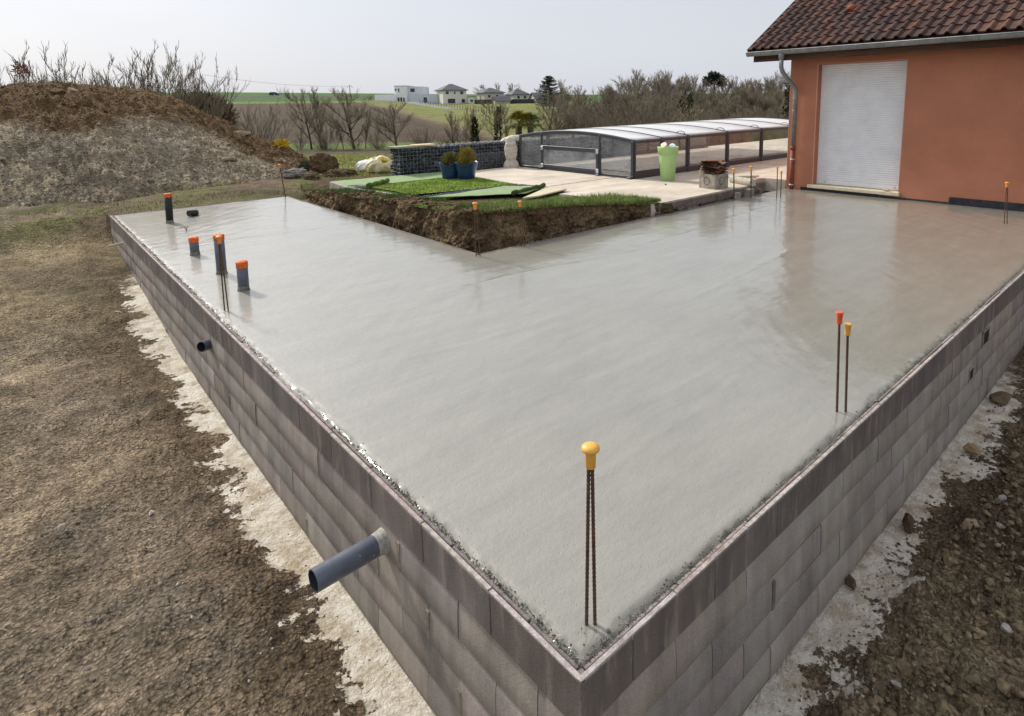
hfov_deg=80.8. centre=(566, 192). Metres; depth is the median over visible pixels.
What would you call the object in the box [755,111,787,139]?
bare tree
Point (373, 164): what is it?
plastic sack
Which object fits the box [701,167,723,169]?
roof tile
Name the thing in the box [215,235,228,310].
rebar
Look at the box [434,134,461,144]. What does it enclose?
bare tree
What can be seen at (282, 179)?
rebar
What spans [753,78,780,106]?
bare tree
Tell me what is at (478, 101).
garden wall
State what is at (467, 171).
glazed pot
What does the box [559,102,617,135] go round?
bare tree
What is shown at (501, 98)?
house
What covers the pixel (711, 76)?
evergreen tree
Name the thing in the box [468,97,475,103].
garden shed
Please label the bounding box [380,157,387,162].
yellow wrapper
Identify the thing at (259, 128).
bare tree
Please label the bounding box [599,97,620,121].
bare tree
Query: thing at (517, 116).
palm tree
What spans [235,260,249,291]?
upright pipe
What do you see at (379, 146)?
bare tree
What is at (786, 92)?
ivy stem
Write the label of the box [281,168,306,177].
stone
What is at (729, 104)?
bare tree
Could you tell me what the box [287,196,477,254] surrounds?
block wall
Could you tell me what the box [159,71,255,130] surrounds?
bare tree
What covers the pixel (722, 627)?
block wall
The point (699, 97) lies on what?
bare tree
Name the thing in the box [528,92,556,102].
house
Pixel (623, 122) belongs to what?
bare tree
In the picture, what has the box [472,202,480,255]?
rebar
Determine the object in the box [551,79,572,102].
bare tree
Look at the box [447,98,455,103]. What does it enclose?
window
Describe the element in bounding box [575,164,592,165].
white bar
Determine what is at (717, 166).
roof tile
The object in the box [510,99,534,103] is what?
garden wall
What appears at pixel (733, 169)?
rebar
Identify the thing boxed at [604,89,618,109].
bare tree
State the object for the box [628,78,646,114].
bare tree
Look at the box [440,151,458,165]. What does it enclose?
potted conifer
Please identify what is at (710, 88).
bare tree
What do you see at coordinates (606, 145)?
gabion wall
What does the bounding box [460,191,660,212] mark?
grass
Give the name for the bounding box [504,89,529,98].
house
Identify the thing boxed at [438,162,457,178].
glazed pot
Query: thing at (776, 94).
bare tree
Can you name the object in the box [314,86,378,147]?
bare tree
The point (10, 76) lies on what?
bare tree
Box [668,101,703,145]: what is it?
pale bush
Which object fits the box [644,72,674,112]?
bare tree
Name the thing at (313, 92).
bare tree
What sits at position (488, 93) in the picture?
house
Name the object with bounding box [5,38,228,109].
bare tree
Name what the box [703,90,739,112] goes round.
bare tree
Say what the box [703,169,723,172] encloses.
roof tile
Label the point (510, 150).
head statue
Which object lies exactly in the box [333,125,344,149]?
bare tree
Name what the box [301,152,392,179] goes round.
lawn grass
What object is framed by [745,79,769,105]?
bare tree
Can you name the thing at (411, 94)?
house
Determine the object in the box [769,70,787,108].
bare tree
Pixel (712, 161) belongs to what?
roof tile
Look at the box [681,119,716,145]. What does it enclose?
bare tree
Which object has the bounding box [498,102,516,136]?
bare tree
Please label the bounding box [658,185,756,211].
terrace edge
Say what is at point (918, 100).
house
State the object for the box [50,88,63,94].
stone
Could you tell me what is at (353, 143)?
bare tree
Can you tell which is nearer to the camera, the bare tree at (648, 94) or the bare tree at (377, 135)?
the bare tree at (377, 135)
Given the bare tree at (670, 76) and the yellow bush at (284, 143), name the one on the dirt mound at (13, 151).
the yellow bush at (284, 143)
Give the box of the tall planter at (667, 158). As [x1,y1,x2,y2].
[657,146,678,180]
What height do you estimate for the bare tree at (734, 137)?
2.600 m
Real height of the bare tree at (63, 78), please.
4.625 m
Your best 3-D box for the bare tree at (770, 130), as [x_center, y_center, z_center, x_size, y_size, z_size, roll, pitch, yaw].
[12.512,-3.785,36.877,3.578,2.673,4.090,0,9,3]
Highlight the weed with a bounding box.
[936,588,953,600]
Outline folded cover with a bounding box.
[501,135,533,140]
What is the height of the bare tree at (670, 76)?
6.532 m
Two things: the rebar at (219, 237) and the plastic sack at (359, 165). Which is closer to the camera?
the rebar at (219, 237)
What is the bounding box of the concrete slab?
[114,188,1023,668]
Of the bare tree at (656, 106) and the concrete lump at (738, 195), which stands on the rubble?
the concrete lump at (738, 195)
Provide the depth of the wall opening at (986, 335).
5.69 m
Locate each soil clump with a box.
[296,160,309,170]
[309,153,338,173]
[324,168,357,176]
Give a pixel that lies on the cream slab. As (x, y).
(546, 191)
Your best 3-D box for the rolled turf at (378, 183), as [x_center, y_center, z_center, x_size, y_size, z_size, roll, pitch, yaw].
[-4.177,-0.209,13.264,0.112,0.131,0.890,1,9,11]
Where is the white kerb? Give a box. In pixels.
[406,102,459,108]
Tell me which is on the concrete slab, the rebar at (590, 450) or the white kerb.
the rebar at (590, 450)
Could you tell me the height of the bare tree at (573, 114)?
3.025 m
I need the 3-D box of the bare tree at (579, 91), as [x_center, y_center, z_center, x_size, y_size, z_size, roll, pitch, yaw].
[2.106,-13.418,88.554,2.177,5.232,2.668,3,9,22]
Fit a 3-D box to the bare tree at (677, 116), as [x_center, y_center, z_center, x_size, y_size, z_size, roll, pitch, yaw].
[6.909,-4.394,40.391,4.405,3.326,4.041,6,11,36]
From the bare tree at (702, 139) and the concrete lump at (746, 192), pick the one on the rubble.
the concrete lump at (746, 192)
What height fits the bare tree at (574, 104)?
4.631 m
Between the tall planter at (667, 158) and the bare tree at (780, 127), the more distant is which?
the bare tree at (780, 127)
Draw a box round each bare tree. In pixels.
[0,39,101,84]
[0,61,141,88]
[0,67,44,83]
[3,66,106,84]
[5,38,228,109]
[30,61,144,88]
[70,43,200,102]
[97,52,250,118]
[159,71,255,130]
[232,97,300,143]
[277,85,328,149]
[292,138,308,149]
[296,126,305,145]
[299,111,349,149]
[304,86,331,144]
[310,136,335,149]
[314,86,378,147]
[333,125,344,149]
[341,137,362,148]
[359,125,391,147]
[363,112,373,148]
[369,101,412,145]
[373,141,386,148]
[405,124,437,146]
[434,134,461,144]
[443,115,488,143]
[444,109,463,142]
[462,104,484,142]
[474,95,515,140]
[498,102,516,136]
[508,84,521,91]
[531,89,574,136]
[534,107,578,137]
[546,99,569,129]
[548,111,591,136]
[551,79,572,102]
[551,88,582,116]
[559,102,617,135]
[562,106,581,124]
[569,93,600,117]
[571,89,594,115]
[574,84,586,110]
[577,101,626,127]
[583,103,600,127]
[592,84,617,113]
[594,81,644,125]
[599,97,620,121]
[599,106,669,148]
[604,88,670,125]
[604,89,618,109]
[611,69,653,107]
[618,89,682,145]
[619,75,647,111]
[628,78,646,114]
[633,76,671,109]
[634,78,649,110]
[635,82,657,107]
[635,117,657,146]
[639,114,676,148]
[641,86,684,114]
[643,105,702,145]
[643,107,698,145]
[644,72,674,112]
[647,71,681,112]
[653,69,679,110]
[658,70,688,105]
[658,94,712,122]
[661,76,694,109]
[666,78,686,117]
[669,76,699,112]
[669,105,717,143]
[670,100,714,138]
[677,73,709,103]
[678,91,704,110]
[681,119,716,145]
[685,107,728,145]
[692,91,722,117]
[693,93,716,118]
[695,79,707,102]
[699,81,717,100]
[700,109,729,119]
[700,111,759,144]
[701,75,739,101]
[701,88,774,118]
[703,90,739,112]
[703,101,737,118]
[705,117,729,145]
[708,91,739,116]
[712,100,757,132]
[717,91,772,133]
[717,112,759,143]
[719,79,762,108]
[727,75,744,99]
[729,87,778,117]
[731,91,788,139]
[738,110,786,142]
[742,97,785,137]
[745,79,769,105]
[746,73,781,108]
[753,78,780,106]
[755,110,787,140]
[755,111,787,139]
[756,86,789,114]
[762,86,786,114]
[763,76,781,89]
[764,89,786,127]
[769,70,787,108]
[769,112,788,136]
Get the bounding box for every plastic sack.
[355,159,366,170]
[365,155,391,172]
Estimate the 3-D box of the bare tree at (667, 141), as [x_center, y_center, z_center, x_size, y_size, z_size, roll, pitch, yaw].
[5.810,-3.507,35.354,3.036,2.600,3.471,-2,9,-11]
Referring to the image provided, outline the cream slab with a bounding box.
[523,186,565,198]
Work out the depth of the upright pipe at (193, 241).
7.94 m
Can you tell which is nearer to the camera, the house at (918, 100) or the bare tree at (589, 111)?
the house at (918, 100)
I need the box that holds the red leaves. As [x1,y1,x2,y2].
[10,60,28,78]
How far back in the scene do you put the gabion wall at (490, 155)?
16.86 m
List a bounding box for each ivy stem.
[678,96,685,143]
[686,92,694,120]
[782,82,789,136]
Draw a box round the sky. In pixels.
[0,0,793,94]
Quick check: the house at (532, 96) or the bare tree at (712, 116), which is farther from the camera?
the house at (532, 96)
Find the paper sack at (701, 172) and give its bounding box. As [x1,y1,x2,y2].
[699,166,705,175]
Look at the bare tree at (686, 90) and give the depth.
55.74 m
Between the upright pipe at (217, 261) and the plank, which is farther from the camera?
the plank
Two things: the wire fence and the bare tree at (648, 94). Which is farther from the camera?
the wire fence
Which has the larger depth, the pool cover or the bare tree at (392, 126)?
the bare tree at (392, 126)
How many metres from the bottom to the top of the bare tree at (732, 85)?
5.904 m
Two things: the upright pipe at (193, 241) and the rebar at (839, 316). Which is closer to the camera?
the rebar at (839, 316)
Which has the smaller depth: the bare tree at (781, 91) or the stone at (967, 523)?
the stone at (967, 523)
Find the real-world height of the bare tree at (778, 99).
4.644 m
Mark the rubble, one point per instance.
(680, 208)
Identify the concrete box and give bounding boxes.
[699,173,727,189]
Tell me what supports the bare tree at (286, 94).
on the ground at (68, 282)
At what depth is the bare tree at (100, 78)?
23.70 m
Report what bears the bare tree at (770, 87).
on the ground at (68, 282)
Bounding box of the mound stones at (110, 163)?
[0,81,321,205]
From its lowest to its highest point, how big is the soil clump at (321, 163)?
0.983 m
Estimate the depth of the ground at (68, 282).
4.04 m
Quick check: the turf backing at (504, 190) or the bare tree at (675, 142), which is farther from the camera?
the bare tree at (675, 142)
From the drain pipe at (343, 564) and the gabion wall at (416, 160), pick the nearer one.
the drain pipe at (343, 564)
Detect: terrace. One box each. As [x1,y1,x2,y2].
[475,138,787,186]
[543,157,786,192]
[559,160,786,216]
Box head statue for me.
[503,136,518,167]
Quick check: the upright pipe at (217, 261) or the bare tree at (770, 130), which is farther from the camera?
the bare tree at (770, 130)
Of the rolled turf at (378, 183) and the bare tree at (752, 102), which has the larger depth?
the bare tree at (752, 102)
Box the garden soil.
[300,175,660,213]
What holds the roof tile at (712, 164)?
on the roof tile at (717, 166)
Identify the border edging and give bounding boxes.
[329,181,391,193]
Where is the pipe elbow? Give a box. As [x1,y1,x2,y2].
[186,210,198,215]
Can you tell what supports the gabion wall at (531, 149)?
on the ground at (68, 282)
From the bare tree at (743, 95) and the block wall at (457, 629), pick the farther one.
the bare tree at (743, 95)
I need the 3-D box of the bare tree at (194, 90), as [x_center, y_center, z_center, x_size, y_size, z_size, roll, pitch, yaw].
[-15.796,-3.149,24.438,4.400,5.203,5.030,4,10,31]
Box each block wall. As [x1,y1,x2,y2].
[109,215,617,715]
[119,196,286,214]
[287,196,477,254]
[479,193,760,254]
[546,269,1023,715]
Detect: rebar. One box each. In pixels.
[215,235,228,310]
[278,164,285,196]
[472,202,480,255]
[518,201,524,246]
[581,441,599,625]
[732,168,734,199]
[750,166,752,196]
[776,166,778,198]
[780,171,782,197]
[836,311,843,411]
[844,323,851,411]
[1004,182,1009,223]
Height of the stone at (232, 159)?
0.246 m
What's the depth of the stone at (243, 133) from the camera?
19.27 m
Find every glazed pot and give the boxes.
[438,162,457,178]
[454,160,477,178]
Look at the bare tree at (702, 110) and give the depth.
43.20 m
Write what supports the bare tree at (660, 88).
on the ground at (68, 282)
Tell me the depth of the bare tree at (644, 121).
39.25 m
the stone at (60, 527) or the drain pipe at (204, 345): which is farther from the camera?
the drain pipe at (204, 345)
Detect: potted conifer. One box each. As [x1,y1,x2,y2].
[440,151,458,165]
[456,146,475,165]
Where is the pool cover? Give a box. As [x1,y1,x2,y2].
[564,148,781,171]
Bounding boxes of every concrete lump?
[732,192,741,198]
[743,188,753,195]
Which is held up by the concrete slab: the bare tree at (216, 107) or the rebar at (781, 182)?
the rebar at (781, 182)
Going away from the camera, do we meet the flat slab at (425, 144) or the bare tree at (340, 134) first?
the flat slab at (425, 144)
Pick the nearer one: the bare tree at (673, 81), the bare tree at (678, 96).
the bare tree at (678, 96)
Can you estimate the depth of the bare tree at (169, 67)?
23.85 m
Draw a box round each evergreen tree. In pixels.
[532,75,560,108]
[701,70,727,94]
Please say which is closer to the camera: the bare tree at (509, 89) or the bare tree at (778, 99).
the bare tree at (778, 99)
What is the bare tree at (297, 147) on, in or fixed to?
on the ground at (68, 282)
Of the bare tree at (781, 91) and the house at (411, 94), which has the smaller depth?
the bare tree at (781, 91)
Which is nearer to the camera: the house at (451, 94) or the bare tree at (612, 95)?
the bare tree at (612, 95)
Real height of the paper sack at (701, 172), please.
0.226 m
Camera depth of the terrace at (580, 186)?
13.46 m
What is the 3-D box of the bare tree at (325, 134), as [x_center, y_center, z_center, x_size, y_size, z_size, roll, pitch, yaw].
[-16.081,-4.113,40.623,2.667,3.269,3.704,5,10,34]
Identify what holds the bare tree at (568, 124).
on the ground at (68, 282)
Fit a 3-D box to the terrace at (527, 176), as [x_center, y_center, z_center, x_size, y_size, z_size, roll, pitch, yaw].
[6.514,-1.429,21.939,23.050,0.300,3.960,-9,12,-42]
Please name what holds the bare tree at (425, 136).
on the ground at (68, 282)
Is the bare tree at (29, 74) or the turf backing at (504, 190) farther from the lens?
the bare tree at (29, 74)
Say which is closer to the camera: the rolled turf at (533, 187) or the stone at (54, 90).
the rolled turf at (533, 187)
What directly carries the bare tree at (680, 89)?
on the ground at (68, 282)
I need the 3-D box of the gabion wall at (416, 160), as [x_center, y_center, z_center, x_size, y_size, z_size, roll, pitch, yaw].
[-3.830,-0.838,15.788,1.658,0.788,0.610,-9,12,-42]
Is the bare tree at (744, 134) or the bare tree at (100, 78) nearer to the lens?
the bare tree at (100, 78)
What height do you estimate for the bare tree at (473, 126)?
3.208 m
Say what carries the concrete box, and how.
on the terrace at (681, 187)
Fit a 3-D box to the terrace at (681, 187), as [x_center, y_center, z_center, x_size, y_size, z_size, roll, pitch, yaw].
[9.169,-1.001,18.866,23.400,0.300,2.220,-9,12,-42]
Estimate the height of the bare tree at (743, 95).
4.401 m
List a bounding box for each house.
[375,86,437,102]
[434,84,467,103]
[475,88,505,99]
[491,96,511,103]
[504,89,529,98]
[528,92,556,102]
[746,0,1023,211]
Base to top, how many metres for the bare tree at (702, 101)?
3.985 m
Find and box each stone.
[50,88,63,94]
[56,524,65,531]
[66,87,77,92]
[219,157,236,161]
[233,131,250,135]
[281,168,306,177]
[304,171,319,179]
[844,574,855,589]
[902,512,913,533]
[942,551,952,567]
[963,443,980,454]
[963,518,978,529]
[989,391,1011,404]
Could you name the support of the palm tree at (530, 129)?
on the ground at (68, 282)
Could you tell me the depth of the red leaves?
21.89 m
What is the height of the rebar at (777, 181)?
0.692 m
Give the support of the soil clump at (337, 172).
on the dirt mound at (13, 151)
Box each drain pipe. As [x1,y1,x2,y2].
[197,339,211,351]
[308,527,389,592]
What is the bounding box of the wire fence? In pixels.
[422,100,494,113]
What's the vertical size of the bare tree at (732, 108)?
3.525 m
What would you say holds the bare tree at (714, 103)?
on the ground at (68, 282)
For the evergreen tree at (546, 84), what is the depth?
117.83 m
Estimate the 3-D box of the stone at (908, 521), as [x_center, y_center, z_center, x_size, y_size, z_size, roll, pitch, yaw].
[2.383,2.293,4.182,0.070,0.140,0.138,6,11,37]
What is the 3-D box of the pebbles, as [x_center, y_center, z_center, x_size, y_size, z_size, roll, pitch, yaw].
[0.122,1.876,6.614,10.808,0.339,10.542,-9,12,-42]
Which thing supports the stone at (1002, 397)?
on the ground at (68, 282)
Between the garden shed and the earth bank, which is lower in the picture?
the earth bank
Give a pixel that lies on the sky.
(374, 46)
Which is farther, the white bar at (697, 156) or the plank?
the white bar at (697, 156)
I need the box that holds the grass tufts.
[311,186,479,207]
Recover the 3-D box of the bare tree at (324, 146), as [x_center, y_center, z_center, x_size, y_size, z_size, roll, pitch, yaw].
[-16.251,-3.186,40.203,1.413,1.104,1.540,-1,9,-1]
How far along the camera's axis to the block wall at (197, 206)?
11.89 m
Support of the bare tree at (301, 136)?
on the ground at (68, 282)
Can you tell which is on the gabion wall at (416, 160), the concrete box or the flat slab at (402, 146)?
the flat slab at (402, 146)
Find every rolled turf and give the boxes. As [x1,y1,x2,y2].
[366,178,389,187]
[511,183,545,194]
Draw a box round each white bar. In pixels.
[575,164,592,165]
[690,156,705,157]
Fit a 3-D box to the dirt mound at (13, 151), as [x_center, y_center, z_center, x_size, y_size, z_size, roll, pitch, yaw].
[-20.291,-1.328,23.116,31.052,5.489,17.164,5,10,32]
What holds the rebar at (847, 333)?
on the concrete slab
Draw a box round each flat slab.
[387,145,414,148]
[410,143,435,146]
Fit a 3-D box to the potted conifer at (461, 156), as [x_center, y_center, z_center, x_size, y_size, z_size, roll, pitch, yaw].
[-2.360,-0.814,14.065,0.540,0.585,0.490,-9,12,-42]
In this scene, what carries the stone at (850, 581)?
on the ground at (68, 282)
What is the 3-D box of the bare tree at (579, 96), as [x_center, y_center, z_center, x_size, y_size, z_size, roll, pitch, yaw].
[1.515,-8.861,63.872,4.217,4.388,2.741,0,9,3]
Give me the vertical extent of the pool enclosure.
1.145 m
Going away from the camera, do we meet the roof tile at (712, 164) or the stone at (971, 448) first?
the stone at (971, 448)
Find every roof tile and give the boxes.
[698,162,719,165]
[700,160,723,162]
[701,164,722,168]
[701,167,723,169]
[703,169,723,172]
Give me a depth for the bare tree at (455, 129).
37.51 m
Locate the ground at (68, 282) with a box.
[0,92,1023,715]
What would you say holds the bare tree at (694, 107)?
on the ground at (68, 282)
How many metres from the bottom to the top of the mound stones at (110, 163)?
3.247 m
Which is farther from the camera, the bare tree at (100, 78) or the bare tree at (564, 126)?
the bare tree at (564, 126)
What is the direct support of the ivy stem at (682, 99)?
on the ground at (68, 282)
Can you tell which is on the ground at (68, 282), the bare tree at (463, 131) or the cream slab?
the bare tree at (463, 131)
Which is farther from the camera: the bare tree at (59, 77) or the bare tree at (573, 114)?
the bare tree at (573, 114)
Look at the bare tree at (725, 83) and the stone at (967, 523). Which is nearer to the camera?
the stone at (967, 523)
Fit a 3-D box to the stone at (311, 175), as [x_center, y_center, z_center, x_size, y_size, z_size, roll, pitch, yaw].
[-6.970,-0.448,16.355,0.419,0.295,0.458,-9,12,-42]
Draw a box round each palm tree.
[504,110,533,134]
[519,112,543,137]
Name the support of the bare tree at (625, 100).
on the ground at (68, 282)
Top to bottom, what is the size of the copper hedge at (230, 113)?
3.440 m
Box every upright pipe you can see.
[164,193,173,223]
[188,236,199,255]
[213,233,227,274]
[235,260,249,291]
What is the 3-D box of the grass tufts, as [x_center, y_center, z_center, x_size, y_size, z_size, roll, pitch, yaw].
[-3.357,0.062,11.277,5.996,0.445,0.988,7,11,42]
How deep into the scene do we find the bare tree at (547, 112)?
40.01 m
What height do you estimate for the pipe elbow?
0.140 m
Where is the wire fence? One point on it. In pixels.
(457, 107)
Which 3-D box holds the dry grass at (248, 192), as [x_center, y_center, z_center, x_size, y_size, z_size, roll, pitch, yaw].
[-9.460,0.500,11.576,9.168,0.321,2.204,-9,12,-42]
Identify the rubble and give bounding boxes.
[655,193,756,215]
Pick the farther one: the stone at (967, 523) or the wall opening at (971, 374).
the wall opening at (971, 374)
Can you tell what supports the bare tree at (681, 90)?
on the ground at (68, 282)
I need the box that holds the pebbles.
[0,318,1023,715]
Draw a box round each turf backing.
[332,172,441,187]
[429,186,536,197]
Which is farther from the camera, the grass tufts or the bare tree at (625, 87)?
the bare tree at (625, 87)
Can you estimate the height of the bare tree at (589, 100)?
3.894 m
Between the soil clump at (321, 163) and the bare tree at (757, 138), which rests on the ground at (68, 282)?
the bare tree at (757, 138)
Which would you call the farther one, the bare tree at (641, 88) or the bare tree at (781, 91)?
the bare tree at (641, 88)
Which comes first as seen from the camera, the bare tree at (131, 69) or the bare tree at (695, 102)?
the bare tree at (131, 69)
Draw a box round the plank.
[728,175,758,176]
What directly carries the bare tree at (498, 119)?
on the ground at (68, 282)
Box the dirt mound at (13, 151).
[0,80,308,206]
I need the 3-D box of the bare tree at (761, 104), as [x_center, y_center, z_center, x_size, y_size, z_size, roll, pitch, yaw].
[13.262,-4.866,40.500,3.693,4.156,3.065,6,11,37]
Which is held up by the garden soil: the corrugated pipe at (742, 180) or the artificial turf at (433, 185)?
the artificial turf at (433, 185)
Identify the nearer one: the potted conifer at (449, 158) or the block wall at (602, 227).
the block wall at (602, 227)
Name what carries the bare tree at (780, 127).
on the ground at (68, 282)
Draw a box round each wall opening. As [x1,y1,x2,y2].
[968,365,974,382]
[982,326,990,347]
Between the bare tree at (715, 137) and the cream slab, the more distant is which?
the bare tree at (715, 137)
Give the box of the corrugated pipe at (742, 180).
[729,175,755,186]
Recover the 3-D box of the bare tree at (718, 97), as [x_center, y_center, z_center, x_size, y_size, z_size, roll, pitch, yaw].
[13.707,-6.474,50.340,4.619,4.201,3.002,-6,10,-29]
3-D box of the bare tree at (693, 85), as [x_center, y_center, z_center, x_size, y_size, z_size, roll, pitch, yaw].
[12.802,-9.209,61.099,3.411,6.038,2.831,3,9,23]
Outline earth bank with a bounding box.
[308,193,673,252]
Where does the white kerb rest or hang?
on the ground at (68, 282)
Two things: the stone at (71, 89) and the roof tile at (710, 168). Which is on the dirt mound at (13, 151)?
the stone at (71, 89)
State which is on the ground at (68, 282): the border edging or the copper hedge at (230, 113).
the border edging
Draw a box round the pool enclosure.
[519,118,788,178]
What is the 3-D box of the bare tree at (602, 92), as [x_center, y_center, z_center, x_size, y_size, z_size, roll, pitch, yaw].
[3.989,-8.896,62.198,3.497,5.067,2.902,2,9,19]
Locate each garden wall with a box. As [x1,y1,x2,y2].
[474,100,491,103]
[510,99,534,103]
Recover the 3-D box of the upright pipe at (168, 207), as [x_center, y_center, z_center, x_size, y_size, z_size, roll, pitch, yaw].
[-6.786,0.287,10.213,0.146,0.555,0.129,-9,12,-42]
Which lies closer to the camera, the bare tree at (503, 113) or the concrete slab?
the concrete slab
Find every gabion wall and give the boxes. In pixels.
[388,144,451,175]
[443,140,505,169]
[516,136,588,165]
[580,135,646,154]
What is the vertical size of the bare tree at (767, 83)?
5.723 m
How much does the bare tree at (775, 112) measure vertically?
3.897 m
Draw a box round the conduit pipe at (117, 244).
[109,242,122,246]
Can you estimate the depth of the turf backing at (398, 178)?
14.32 m
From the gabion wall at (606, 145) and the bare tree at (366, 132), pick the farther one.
the bare tree at (366, 132)
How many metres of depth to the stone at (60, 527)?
4.23 m
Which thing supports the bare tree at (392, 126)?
on the ground at (68, 282)
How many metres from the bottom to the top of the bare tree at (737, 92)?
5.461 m
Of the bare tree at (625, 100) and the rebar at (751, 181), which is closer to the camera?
the rebar at (751, 181)
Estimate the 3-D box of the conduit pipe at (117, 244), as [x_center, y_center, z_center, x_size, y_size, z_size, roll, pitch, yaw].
[-7.426,0.858,9.904,0.038,0.057,0.248,5,10,35]
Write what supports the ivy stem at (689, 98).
on the ground at (68, 282)
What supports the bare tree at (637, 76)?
on the ground at (68, 282)
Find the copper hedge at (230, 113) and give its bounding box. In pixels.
[185,89,239,124]
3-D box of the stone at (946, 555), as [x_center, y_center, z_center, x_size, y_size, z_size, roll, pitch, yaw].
[2.438,2.364,3.817,0.149,0.068,0.101,-9,12,-42]
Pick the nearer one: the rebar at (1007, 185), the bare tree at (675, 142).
the rebar at (1007, 185)
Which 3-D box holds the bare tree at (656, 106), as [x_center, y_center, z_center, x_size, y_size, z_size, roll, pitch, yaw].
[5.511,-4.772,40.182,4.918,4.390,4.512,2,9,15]
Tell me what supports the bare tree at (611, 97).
on the ground at (68, 282)
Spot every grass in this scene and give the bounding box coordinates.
[1,184,303,226]
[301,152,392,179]
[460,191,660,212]
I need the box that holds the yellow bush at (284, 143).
[272,138,289,147]
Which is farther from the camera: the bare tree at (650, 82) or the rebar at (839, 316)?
the bare tree at (650, 82)
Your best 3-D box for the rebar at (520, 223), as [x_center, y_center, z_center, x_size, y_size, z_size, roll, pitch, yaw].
[-0.624,0.453,8.182,0.076,0.694,0.069,-9,12,-42]
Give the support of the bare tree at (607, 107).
on the ground at (68, 282)
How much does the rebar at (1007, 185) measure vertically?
0.709 m
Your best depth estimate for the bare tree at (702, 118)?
40.16 m
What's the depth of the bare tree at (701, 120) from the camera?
36.76 m
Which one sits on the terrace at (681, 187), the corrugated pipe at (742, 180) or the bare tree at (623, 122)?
the corrugated pipe at (742, 180)

